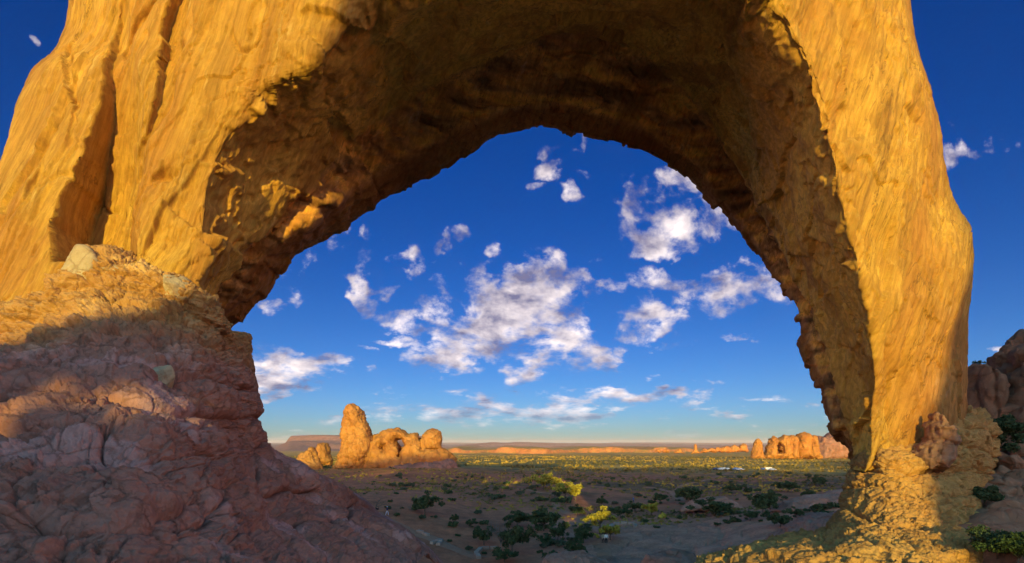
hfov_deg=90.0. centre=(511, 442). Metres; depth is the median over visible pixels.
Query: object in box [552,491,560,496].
sage shrub
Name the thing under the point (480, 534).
juniper
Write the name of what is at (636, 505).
juniper
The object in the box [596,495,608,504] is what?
juniper
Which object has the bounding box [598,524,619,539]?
olive tree
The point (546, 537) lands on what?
sage shrub
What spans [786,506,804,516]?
juniper
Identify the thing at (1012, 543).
desert bush
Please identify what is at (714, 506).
juniper
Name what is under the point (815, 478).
juniper
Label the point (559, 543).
sage shrub
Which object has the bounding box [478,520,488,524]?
sage shrub
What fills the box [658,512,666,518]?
rabbitbrush
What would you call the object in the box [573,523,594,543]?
juniper
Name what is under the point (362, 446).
turret rock
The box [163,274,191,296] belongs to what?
pale boulder
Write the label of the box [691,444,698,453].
pinnacle
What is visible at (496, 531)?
bare bush
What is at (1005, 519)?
slope
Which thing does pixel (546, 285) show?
sky
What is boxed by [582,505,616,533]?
olive tree
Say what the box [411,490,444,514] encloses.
juniper
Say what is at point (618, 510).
juniper
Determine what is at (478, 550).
stone kerb
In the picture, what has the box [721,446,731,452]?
distant outcrop
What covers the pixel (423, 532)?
stone kerb
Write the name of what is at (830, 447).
cliff
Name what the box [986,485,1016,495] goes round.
talus block
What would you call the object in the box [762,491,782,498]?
juniper
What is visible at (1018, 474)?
talus block
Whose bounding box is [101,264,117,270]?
pale boulder
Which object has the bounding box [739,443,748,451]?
distant outcrop
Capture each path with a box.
[379,512,485,558]
[517,488,555,496]
[552,502,613,559]
[644,487,684,503]
[672,471,734,491]
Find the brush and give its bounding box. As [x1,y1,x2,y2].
[288,454,849,526]
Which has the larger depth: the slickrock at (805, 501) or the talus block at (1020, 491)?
the slickrock at (805, 501)
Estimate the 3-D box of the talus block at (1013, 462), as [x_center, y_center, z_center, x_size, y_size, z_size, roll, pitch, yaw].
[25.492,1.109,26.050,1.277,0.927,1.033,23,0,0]
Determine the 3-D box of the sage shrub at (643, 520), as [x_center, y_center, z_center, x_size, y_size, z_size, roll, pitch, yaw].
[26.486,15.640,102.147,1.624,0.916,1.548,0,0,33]
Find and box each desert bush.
[964,524,1016,558]
[971,531,1023,562]
[972,360,985,363]
[973,485,1005,506]
[991,413,1023,458]
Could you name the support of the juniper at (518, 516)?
on the ground
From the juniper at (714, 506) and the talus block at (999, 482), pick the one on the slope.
the talus block at (999, 482)
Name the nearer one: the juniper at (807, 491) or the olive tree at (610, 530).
the olive tree at (610, 530)
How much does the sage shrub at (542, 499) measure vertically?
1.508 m
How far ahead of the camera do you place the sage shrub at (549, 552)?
73.07 m
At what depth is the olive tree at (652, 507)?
113.41 m
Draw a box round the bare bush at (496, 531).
[485,521,513,541]
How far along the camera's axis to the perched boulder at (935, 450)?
20.41 m
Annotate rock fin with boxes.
[296,447,322,468]
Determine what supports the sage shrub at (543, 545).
on the ground
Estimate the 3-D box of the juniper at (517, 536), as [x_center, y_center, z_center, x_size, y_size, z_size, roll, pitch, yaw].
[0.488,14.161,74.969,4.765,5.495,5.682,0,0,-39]
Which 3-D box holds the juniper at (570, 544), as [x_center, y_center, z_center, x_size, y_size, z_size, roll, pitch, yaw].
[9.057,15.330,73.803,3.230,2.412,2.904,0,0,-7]
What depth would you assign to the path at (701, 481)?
219.57 m
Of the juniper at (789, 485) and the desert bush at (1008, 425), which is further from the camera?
the juniper at (789, 485)
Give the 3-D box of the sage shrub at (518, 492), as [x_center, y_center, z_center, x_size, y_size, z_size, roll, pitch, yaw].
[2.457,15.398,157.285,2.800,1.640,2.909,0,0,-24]
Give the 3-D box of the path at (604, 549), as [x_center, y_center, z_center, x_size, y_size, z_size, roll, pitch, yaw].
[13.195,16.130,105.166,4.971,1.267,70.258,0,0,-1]
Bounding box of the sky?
[0,0,1023,442]
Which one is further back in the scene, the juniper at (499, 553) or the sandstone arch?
the juniper at (499, 553)
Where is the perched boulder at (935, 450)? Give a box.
[911,412,962,473]
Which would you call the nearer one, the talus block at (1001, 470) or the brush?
the talus block at (1001, 470)
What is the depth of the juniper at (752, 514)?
83.32 m
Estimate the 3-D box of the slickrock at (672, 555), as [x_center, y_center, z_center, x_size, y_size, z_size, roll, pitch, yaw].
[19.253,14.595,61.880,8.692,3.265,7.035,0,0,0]
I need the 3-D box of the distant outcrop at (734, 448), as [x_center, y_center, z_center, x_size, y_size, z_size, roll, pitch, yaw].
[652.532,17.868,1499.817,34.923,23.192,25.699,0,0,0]
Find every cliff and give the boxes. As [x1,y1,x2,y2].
[817,432,848,458]
[986,329,1023,453]
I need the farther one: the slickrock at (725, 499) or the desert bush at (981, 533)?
the slickrock at (725, 499)
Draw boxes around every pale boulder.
[59,244,97,279]
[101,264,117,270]
[152,365,174,387]
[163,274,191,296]
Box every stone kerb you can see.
[416,530,429,535]
[430,538,442,545]
[474,546,496,558]
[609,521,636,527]
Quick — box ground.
[271,435,850,562]
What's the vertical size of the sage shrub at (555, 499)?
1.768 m
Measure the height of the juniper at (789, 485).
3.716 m
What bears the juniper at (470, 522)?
on the ground
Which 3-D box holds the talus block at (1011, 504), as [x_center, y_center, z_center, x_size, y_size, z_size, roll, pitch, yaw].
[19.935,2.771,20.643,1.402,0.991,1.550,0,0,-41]
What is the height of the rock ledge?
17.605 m
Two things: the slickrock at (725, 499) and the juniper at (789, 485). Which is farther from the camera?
the juniper at (789, 485)
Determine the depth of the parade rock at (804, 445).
593.05 m
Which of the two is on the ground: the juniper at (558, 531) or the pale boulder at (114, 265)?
the juniper at (558, 531)
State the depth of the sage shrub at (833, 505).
79.68 m
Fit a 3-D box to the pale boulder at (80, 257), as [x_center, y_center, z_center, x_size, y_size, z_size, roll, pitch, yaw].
[-15.734,-6.335,19.106,1.819,1.787,1.631,11,0,0]
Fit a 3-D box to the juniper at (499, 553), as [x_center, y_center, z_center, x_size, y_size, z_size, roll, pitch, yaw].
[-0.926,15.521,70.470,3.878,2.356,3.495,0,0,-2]
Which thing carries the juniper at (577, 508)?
on the ground
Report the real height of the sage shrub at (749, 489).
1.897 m
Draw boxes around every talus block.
[985,500,1023,509]
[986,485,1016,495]
[988,479,1004,485]
[994,465,1010,475]
[997,454,1023,470]
[1002,478,1021,486]
[1005,469,1023,478]
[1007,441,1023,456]
[1014,487,1023,496]
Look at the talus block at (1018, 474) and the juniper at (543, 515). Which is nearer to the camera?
the talus block at (1018, 474)
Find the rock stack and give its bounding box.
[967,363,1010,420]
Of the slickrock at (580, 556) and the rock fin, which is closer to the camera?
the slickrock at (580, 556)
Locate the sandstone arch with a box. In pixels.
[0,0,1002,562]
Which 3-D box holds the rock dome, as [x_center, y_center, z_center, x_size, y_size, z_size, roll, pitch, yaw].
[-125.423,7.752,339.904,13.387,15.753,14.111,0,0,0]
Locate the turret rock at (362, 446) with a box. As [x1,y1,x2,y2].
[332,403,457,468]
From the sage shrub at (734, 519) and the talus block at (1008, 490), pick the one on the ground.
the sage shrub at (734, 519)
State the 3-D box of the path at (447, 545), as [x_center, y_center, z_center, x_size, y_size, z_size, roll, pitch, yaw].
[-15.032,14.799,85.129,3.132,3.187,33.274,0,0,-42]
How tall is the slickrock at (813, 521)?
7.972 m
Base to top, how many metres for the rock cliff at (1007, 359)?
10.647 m
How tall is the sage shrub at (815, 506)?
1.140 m
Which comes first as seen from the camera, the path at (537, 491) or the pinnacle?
the path at (537, 491)
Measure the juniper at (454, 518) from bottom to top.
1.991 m
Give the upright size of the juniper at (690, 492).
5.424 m
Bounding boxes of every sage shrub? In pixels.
[447,521,458,526]
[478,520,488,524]
[515,490,524,494]
[535,497,548,500]
[536,534,551,541]
[539,543,548,547]
[541,549,557,557]
[551,497,558,501]
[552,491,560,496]
[555,539,566,546]
[558,496,571,502]
[558,521,569,528]
[566,537,576,541]
[640,518,648,522]
[729,516,741,521]
[743,487,752,492]
[812,503,823,508]
[812,509,831,512]
[820,504,832,508]
[827,502,839,507]
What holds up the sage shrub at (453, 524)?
on the ground
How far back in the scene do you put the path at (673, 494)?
163.60 m
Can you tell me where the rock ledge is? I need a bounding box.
[0,244,443,562]
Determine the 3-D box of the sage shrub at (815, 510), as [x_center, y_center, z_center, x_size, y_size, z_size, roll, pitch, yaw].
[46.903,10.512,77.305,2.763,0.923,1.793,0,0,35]
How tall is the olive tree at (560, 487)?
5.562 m
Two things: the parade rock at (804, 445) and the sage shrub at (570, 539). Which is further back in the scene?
the parade rock at (804, 445)
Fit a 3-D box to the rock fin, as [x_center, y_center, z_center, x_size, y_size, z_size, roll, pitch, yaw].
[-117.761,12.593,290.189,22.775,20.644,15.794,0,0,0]
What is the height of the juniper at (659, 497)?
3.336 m
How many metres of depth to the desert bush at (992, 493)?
20.68 m
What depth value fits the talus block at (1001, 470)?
25.70 m
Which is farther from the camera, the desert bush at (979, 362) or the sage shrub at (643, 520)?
the sage shrub at (643, 520)
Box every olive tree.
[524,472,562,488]
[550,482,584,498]
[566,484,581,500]
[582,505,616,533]
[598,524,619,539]
[640,502,658,514]
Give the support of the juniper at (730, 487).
on the ground
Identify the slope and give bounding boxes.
[958,451,1023,562]
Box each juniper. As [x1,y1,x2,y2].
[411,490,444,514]
[449,514,458,520]
[465,518,477,526]
[472,525,495,544]
[492,546,518,561]
[498,521,536,554]
[502,510,528,523]
[526,507,561,530]
[547,526,568,539]
[563,540,583,550]
[568,503,584,513]
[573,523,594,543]
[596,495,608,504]
[611,504,632,517]
[628,500,642,509]
[653,493,669,503]
[674,486,703,500]
[685,496,733,514]
[721,483,746,493]
[739,510,760,520]
[747,489,778,512]
[760,509,792,527]
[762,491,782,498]
[773,481,801,491]
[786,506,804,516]
[800,488,815,495]
[805,474,826,484]
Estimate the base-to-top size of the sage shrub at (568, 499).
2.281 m
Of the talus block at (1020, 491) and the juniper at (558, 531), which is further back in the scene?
the juniper at (558, 531)
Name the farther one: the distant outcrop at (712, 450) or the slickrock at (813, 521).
the distant outcrop at (712, 450)
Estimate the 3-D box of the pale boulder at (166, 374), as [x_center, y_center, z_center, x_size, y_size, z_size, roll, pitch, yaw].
[-10.673,-1.846,15.519,0.812,0.980,0.698,-12,-6,25]
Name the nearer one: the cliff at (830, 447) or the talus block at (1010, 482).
the talus block at (1010, 482)
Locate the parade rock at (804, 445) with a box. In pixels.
[750,432,822,458]
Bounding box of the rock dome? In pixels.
[316,442,332,465]
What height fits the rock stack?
6.429 m
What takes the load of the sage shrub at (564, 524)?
on the ground
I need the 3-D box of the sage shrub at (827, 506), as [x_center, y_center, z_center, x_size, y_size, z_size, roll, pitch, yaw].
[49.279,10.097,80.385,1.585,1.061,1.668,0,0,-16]
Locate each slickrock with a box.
[541,550,610,562]
[640,548,696,562]
[680,496,742,512]
[765,511,835,539]
[768,489,842,511]
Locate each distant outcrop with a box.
[707,448,715,452]
[715,447,722,452]
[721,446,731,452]
[730,445,739,451]
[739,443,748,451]
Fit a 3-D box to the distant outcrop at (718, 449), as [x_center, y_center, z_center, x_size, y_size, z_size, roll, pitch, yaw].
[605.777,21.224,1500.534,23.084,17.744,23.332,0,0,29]
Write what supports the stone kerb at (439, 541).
on the ground
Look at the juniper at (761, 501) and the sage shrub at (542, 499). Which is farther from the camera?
the sage shrub at (542, 499)
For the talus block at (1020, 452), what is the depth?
27.72 m
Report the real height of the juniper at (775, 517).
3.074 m

